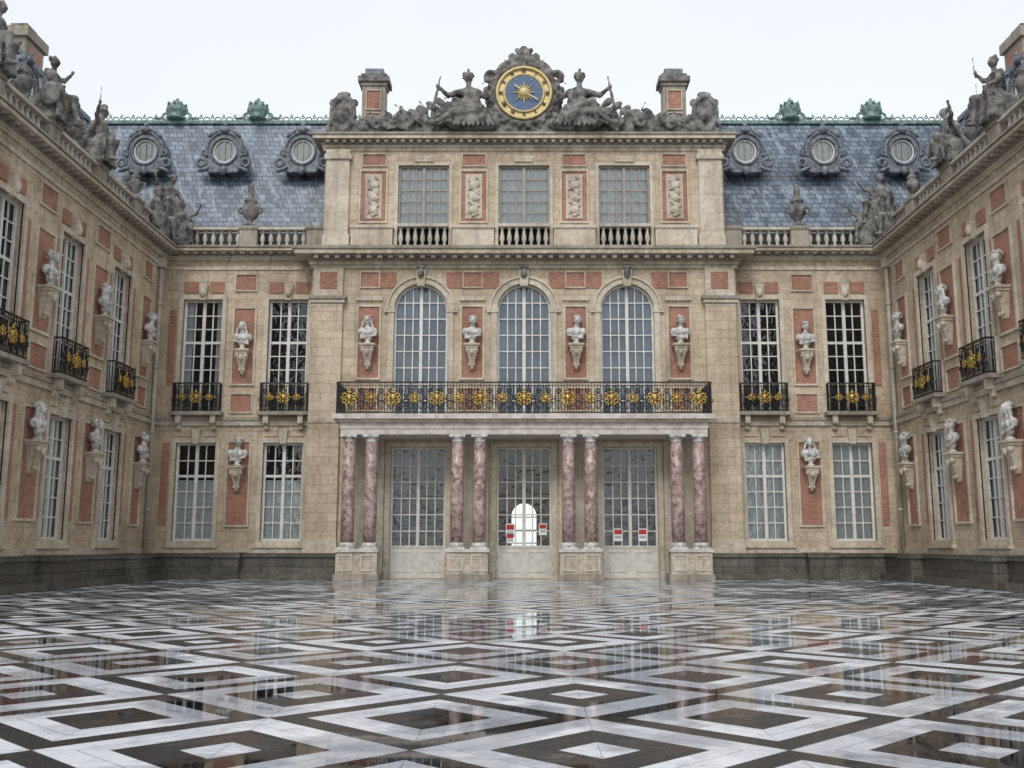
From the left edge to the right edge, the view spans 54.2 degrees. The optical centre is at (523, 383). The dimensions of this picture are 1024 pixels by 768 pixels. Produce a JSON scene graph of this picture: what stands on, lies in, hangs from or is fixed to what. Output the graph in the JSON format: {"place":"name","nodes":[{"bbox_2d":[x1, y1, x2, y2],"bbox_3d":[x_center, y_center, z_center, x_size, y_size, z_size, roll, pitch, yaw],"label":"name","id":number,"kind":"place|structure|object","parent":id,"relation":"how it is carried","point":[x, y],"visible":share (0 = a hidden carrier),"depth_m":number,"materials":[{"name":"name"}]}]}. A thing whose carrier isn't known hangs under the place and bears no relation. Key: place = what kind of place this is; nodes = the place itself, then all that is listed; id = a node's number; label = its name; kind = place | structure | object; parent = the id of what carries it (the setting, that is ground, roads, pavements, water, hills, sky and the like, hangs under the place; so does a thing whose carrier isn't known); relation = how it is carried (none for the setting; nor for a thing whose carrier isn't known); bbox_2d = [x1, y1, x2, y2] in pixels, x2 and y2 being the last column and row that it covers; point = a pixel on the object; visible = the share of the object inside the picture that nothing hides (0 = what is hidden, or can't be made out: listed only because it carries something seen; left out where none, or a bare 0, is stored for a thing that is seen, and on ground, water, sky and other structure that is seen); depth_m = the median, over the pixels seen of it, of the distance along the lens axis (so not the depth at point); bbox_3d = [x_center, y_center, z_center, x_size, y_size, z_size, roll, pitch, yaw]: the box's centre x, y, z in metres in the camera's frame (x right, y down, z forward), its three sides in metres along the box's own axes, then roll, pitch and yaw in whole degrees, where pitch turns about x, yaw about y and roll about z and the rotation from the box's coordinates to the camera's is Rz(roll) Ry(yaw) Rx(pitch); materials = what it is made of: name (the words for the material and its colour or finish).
{"place":"outdoors","nodes":[
{"label":"outdoors","id":0,"kind":"place"},
{"bbox_2d":[0,579,1023,767],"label":"courtyard paving","id":1,"kind":"structure","parent":0,"point":[523,673],"depth_m":11.70,"materials":[{"name":"stone"}]},
{"bbox_2d":[332,413,715,580],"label":"portico","id":2,"kind":"structure","parent":1,"relation":"on","point":[359,549],"depth_m":43.31,"materials":[{"name":"white stone"}]},
{"bbox_2d":[170,381,877,412],"bbox_3d":[0.000,0.616,45.063,32.748,1.790,3.324,0,-9,0],"label":"balcony railing","id":3,"kind":"object","parent":2,"relation":"on","point":[343,398],"visible":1,"depth_m":43.55,"materials":[{"name":"black metal"}]},
{"bbox_2d":[2,0,1023,545],"label":"sky","id":4,"kind":"structure","parent":0,"point":[217,57],"materials":[{"name":"white"}]},
{"label":"ground","id":5,"kind":"structure","parent":0,"visible":0},
{"bbox_2d":[0,23,175,595],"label":"palace wing","id":6,"kind":"structure","parent":5,"relation":"on","point":[64,525],"depth_m":37.72,"materials":[{"name":"beige stone"}]},
{"bbox_2d":[0,0,21,78],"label":"stone statue","id":7,"kind":"object","parent":6,"relation":"on","point":[9,46],"visible":0.99,"depth_m":32.16,"materials":[{"name":"grey stone"}]},
{"bbox_2d":[10,60,37,99],"bbox_3d":[-17.180,-10.454,34.348,0.753,1.462,0.626,7,-12,-38],"label":"stone urn","id":8,"kind":"object","parent":6,"relation":"on","point":[24,84],"visible":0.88,"depth_m":34.19,"materials":[{"name":"grey stone"}]},
{"bbox_2d":[25,400,50,472],"bbox_3d":[-16.810,1.821,34.602,0.562,2.533,0.924,0,-9,0],"label":"marble bust","id":9,"kind":"object","parent":6,"relation":"on","point":[36,448],"visible":1,"depth_m":34.40,"materials":[{"name":"stone"}]},
{"bbox_2d":[37,249,61,318],"bbox_3d":[-16.810,-3.555,35.467,0.562,2.524,0.924,0,-9,0],"label":"marble bust","id":10,"kind":"object","parent":6,"relation":"on","point":[49,291],"visible":1,"depth_m":35.26,"materials":[{"name":"stone"}]},
{"bbox_2d":[30,55,82,128],"bbox_3d":[-16.974,-10.676,36.498,1.605,2.547,1.776,0,-9,0],"label":"stone statue","id":11,"kind":"object","parent":6,"relation":"on","point":[55,101],"visible":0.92,"depth_m":35.98,"materials":[{"name":"grey stone"}]},
{"bbox_2d":[64,113,87,145],"bbox_3d":[-17.180,-9.811,38.347,0.753,1.462,0.626,7,-12,-38],"label":"stone urn","id":12,"kind":"object","parent":6,"relation":"on","point":[75,134],"visible":0.6,"depth_m":38.17,"materials":[{"name":"grey stone"}]},
{"bbox_2d":[84,418,105,481],"bbox_3d":[-16.810,2.573,39.241,0.562,2.524,0.924,0,-9,0],"label":"marble bust","id":13,"kind":"object","parent":6,"relation":"on","point":[94,456],"visible":1,"depth_m":39.04,"materials":[{"name":"stone"}]},
{"bbox_2d":[78,88,119,170],"bbox_3d":[-16.967,-10.291,40.333,1.609,3.004,1.623,0,-9,0],"label":"stone statue","id":14,"kind":"object","parent":6,"relation":"on","point":[98,141],"visible":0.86,"depth_m":39.93,"materials":[{"name":"grey stone"}]},
{"bbox_2d":[94,283,114,344],"bbox_3d":[-16.810,-2.812,40.108,0.562,2.533,0.924,0,-9,0],"label":"marble bust","id":15,"kind":"object","parent":6,"relation":"on","point":[104,320],"visible":1,"depth_m":39.89,"materials":[{"name":"stone"}]},
{"bbox_2d":[125,167,145,194],"bbox_3d":[-17.180,-8.895,44.226,0.753,1.462,0.626,-7,-12,38],"label":"stone urn","id":16,"kind":"object","parent":6,"relation":"on","point":[135,185],"visible":0.88,"depth_m":44.06,"materials":[{"name":"grey stone"}]},
{"bbox_2d":[133,432,151,488],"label":"marble bust","id":17,"kind":"object","parent":6,"relation":"on","point":[141,467],"visible":1,"depth_m":43.86,"materials":[{"name":"stone"}]},
{"bbox_2d":[141,311,158,366],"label":"marble bust","id":18,"kind":"object","parent":6,"relation":"on","point":[148,346],"visible":1,"depth_m":44.73,"materials":[{"name":"stone"}]},
{"bbox_2d":[150,186,178,240],"bbox_3d":[-16.850,-7.964,46.590,1.518,2.518,1.665,0,-9,0],"label":"stone statue","id":19,"kind":"object","parent":6,"relation":"on","point":[161,220],"visible":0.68,"depth_m":46.28,"materials":[{"name":"grey stone"}]},
{"bbox_2d":[147,163,184,221],"bbox_3d":[-17.063,-9.078,47.868,1.699,3.165,1.710,-9,-13,44],"label":"stone statue","id":20,"kind":"object","parent":6,"relation":"on","point":[173,207],"visible":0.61,"depth_m":47.81,"materials":[{"name":"grey stone"}]},
{"bbox_2d":[283,131,764,579],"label":"central facade","id":21,"kind":"structure","parent":5,"relation":"on","point":[524,247],"depth_m":46.60,"materials":[{"name":"stone"}]},
{"bbox_2d":[358,315,377,369],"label":"marble bust","id":22,"kind":"object","parent":21,"relation":"on","point":[367,333],"visible":1,"depth_m":45.92,"materials":[{"name":"stone"}]},
{"bbox_2d":[462,315,481,369],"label":"marble bust","id":23,"kind":"object","parent":21,"relation":"on","point":[472,332],"visible":1,"depth_m":45.91,"materials":[{"name":"stone"}]},
{"bbox_2d":[506,524,514,536],"bbox_3d":[-0.620,6.607,45.130,0.400,0.600,0.017,0,-9,0],"label":"door notice","id":24,"kind":"object","parent":21,"relation":"attached to","point":[510,529],"depth_m":45.13,"materials":[{"name":"paper"}]},
{"bbox_2d":[507,534,513,542],"bbox_3d":[-0.620,6.973,45.071,0.320,0.400,0.017,0,-9,0],"label":"door notice","id":25,"kind":"object","parent":21,"relation":"attached to","point":[510,538],"depth_m":45.07,"materials":[{"name":"paper"}]},
{"bbox_2d":[326,46,721,130],"bbox_3d":[0.002,-14.180,48.334,19.196,4.841,1.807,0,-9,0],"label":"clock sculpture group","id":26,"kind":"object","parent":21,"relation":"on","point":[465,109],"visible":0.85,"depth_m":48.12},
{"bbox_2d":[495,66,552,119],"bbox_3d":[0.000,-14.099,48.318,2.770,2.770,0.334,0,-9,0],"label":"clock","id":27,"kind":"object","parent":26,"relation":"attached to","point":[523,92],"visible":1,"depth_m":48.35,"materials":[{"name":"metal"}]},
{"bbox_2d":[539,523,546,534],"bbox_3d":[0.850,6.558,45.138,0.360,0.520,0.017,0,-9,0],"label":"door notice","id":28,"kind":"object","parent":21,"relation":"attached to","point":[542,528],"depth_m":45.13,"materials":[{"name":"paper"}]},
{"bbox_2d":[566,315,585,369],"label":"marble bust","id":29,"kind":"object","parent":21,"relation":"on","point":[576,332],"visible":1,"depth_m":45.91,"materials":[{"name":"stone"}]},
{"bbox_2d":[614,529,622,540],"bbox_3d":[4.250,6.805,45.098,0.400,0.560,0.017,0,-9,0],"label":"door notice","id":30,"kind":"object","parent":21,"relation":"attached to","point":[618,534],"depth_m":45.10,"materials":[{"name":"paper"}]},
{"bbox_2d":[638,529,646,540],"bbox_3d":[5.350,6.805,45.098,0.400,0.560,0.017,0,-9,0],"label":"door notice","id":31,"kind":"object","parent":21,"relation":"attached to","point":[642,534],"depth_m":45.10,"materials":[{"name":"paper"}]},
{"bbox_2d":[670,315,689,369],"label":"marble bust","id":32,"kind":"object","parent":21,"relation":"on","point":[680,333],"visible":1,"depth_m":45.91,"materials":[{"name":"stone"}]},
{"bbox_2d":[149,225,898,578],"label":"side bays","id":33,"kind":"object","parent":5,"relation":"on","point":[209,521],"visible":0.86,"depth_m":46.74,"materials":[{"name":"stone"}]},
{"bbox_2d":[169,203,201,244],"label":"stone statue","id":34,"kind":"object","parent":33,"relation":"on","point":[185,234],"visible":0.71,"depth_m":47.50,"materials":[{"name":"grey stone"}]},
{"bbox_2d":[227,436,247,490],"bbox_3d":[-13.199,3.655,45.964,0.924,2.524,0.562,0,-9,0],"label":"marble bust","id":35,"kind":"object","parent":33,"relation":"attached to","point":[237,454],"visible":1,"depth_m":45.87,"materials":[{"name":"stone"}]},
{"bbox_2d":[232,321,252,374],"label":"marble bust","id":36,"kind":"object","parent":33,"relation":"attached to","point":[242,338],"visible":1,"depth_m":46.74,"materials":[{"name":"stone"}]},
{"bbox_2d":[238,183,262,224],"bbox_3d":[-13.200,-8.635,48.317,0.956,2.250,0.828,8,-12,-40],"label":"stone urn","id":37,"kind":"object","parent":33,"relation":"on","point":[250,210],"visible":0.97,"depth_m":48.08,"materials":[{"name":"grey stone"}]},
{"bbox_2d":[91,69,956,232],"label":"roof","id":38,"kind":"structure","parent":33,"relation":"on","point":[217,168],"depth_m":51.24,"materials":[{"name":"stone"}]},
{"bbox_2d":[785,183,809,224],"bbox_3d":[13.200,-8.635,48.317,0.956,2.250,0.828,-8,-12,40],"label":"stone urn","id":39,"kind":"object","parent":33,"relation":"on","point":[797,210],"visible":0.98,"depth_m":48.08,"materials":[{"name":"grey stone"}]},
{"bbox_2d":[795,321,815,374],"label":"marble bust","id":40,"kind":"object","parent":33,"relation":"attached to","point":[805,338],"visible":1,"depth_m":46.73,"materials":[{"name":"stone"}]},
{"bbox_2d":[800,436,820,490],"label":"marble bust","id":41,"kind":"object","parent":33,"relation":"attached to","point":[810,455],"visible":1,"depth_m":45.87,"materials":[{"name":"stone"}]},
{"bbox_2d":[846,199,876,244],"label":"stone statue","id":42,"kind":"object","parent":33,"relation":"on","point":[862,234],"visible":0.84,"depth_m":47.46,"materials":[{"name":"grey stone"}]},
{"bbox_2d":[499,450,548,545],"bbox_3d":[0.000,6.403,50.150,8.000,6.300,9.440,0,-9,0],"label":"door glass panes","id":43,"kind":"structure","parent":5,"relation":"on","point":[511,486],"depth_m":54.69,"materials":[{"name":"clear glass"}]},
{"bbox_2d":[872,23,1023,592],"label":"palace wing","id":44,"kind":"structure","parent":5,"relation":"on","point":[960,217],"depth_m":38.79,"materials":[{"name":"beige stone"}]},
{"bbox_2d":[856,173,887,224],"bbox_3d":[16.817,-9.038,48.112,1.710,3.165,1.699,-9,-13,44],"label":"stone statue","id":45,"kind":"object","parent":44,"relation":"on","point":[873,205],"visible":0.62,"depth_m":47.79,"materials":[{"name":"grey stone"}]},
{"bbox_2d":[873,185,899,239],"bbox_3d":[16.850,-7.990,46.429,1.518,2.518,1.665,0,-9,0],"label":"stone statue","id":46,"kind":"object","parent":44,"relation":"on","point":[885,221],"visible":0.71,"depth_m":46.07,"materials":[{"name":"grey stone"}]},
{"bbox_2d":[889,311,906,366],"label":"marble bust","id":47,"kind":"object","parent":44,"relation":"on","point":[899,347],"visible":1,"depth_m":44.71,"materials":[{"name":"stone"}]},
{"bbox_2d":[896,431,914,488],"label":"marble bust","id":48,"kind":"object","parent":44,"relation":"on","point":[906,467],"visible":1,"depth_m":43.83,"materials":[{"name":"stone"}]},
{"bbox_2d":[902,167,922,194],"bbox_3d":[17.180,-8.895,44.226,0.753,1.462,0.626,-7,-12,38],"label":"stone urn","id":49,"kind":"object","parent":44,"relation":"on","point":[912,185],"visible":0.9,"depth_m":44.06,"materials":[{"name":"grey stone"}]},
{"bbox_2d":[933,283,953,344],"bbox_3d":[16.810,-2.812,40.106,0.562,2.533,0.924,0,-9,0],"label":"marble bust","id":50,"kind":"object","parent":44,"relation":"on","point":[943,320],"visible":1,"depth_m":39.88,"materials":[{"name":"stone"}]},
{"bbox_2d":[926,100,969,170],"bbox_3d":[16.974,-10.052,40.374,1.605,2.547,1.776,0,-9,0],"label":"stone statue","id":51,"kind":"object","parent":44,"relation":"on","point":[949,141],"visible":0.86,"depth_m":39.95,"materials":[{"name":"grey stone"}]},
{"bbox_2d":[942,418,963,481],"bbox_3d":[16.810,2.573,39.239,0.562,2.524,0.924,0,-9,0],"label":"marble bust","id":52,"kind":"object","parent":44,"relation":"on","point":[953,456],"visible":1,"depth_m":39.05,"materials":[{"name":"stone"}]},
{"bbox_2d":[960,113,983,145],"bbox_3d":[17.180,-9.811,38.347,0.753,1.462,0.626,-7,-12,38],"label":"stone urn","id":53,"kind":"object","parent":44,"relation":"on","point":[971,134],"visible":0.62,"depth_m":38.17,"materials":[{"name":"grey stone"}]},
{"bbox_2d":[965,54,1017,128],"bbox_3d":[16.965,-10.890,36.612,1.613,3.004,1.623,0,-9,0],"label":"stone statue","id":54,"kind":"object","parent":44,"relation":"on","point":[993,100],"visible":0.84,"depth_m":36.16,"materials":[{"name":"grey stone"}]},
{"bbox_2d":[986,249,1010,318],"bbox_3d":[16.810,-3.555,35.465,0.562,2.524,0.924,0,-9,0],"label":"marble bust","id":55,"kind":"object","parent":44,"relation":"on","point":[998,291],"visible":1,"depth_m":35.27,"materials":[{"name":"stone"}]},
{"bbox_2d":[997,400,1022,472],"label":"marble bust","id":56,"kind":"object","parent":44,"relation":"on","point":[1011,448],"visible":1,"depth_m":34.42,"materials":[{"name":"stone"}]},
{"bbox_2d":[1010,60,1023,99],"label":"stone urn","id":57,"kind":"object","parent":44,"relation":"on","point":[1018,84],"visible":0.99,"depth_m":34.25,"materials":[{"name":"grey stone"}]}
]}

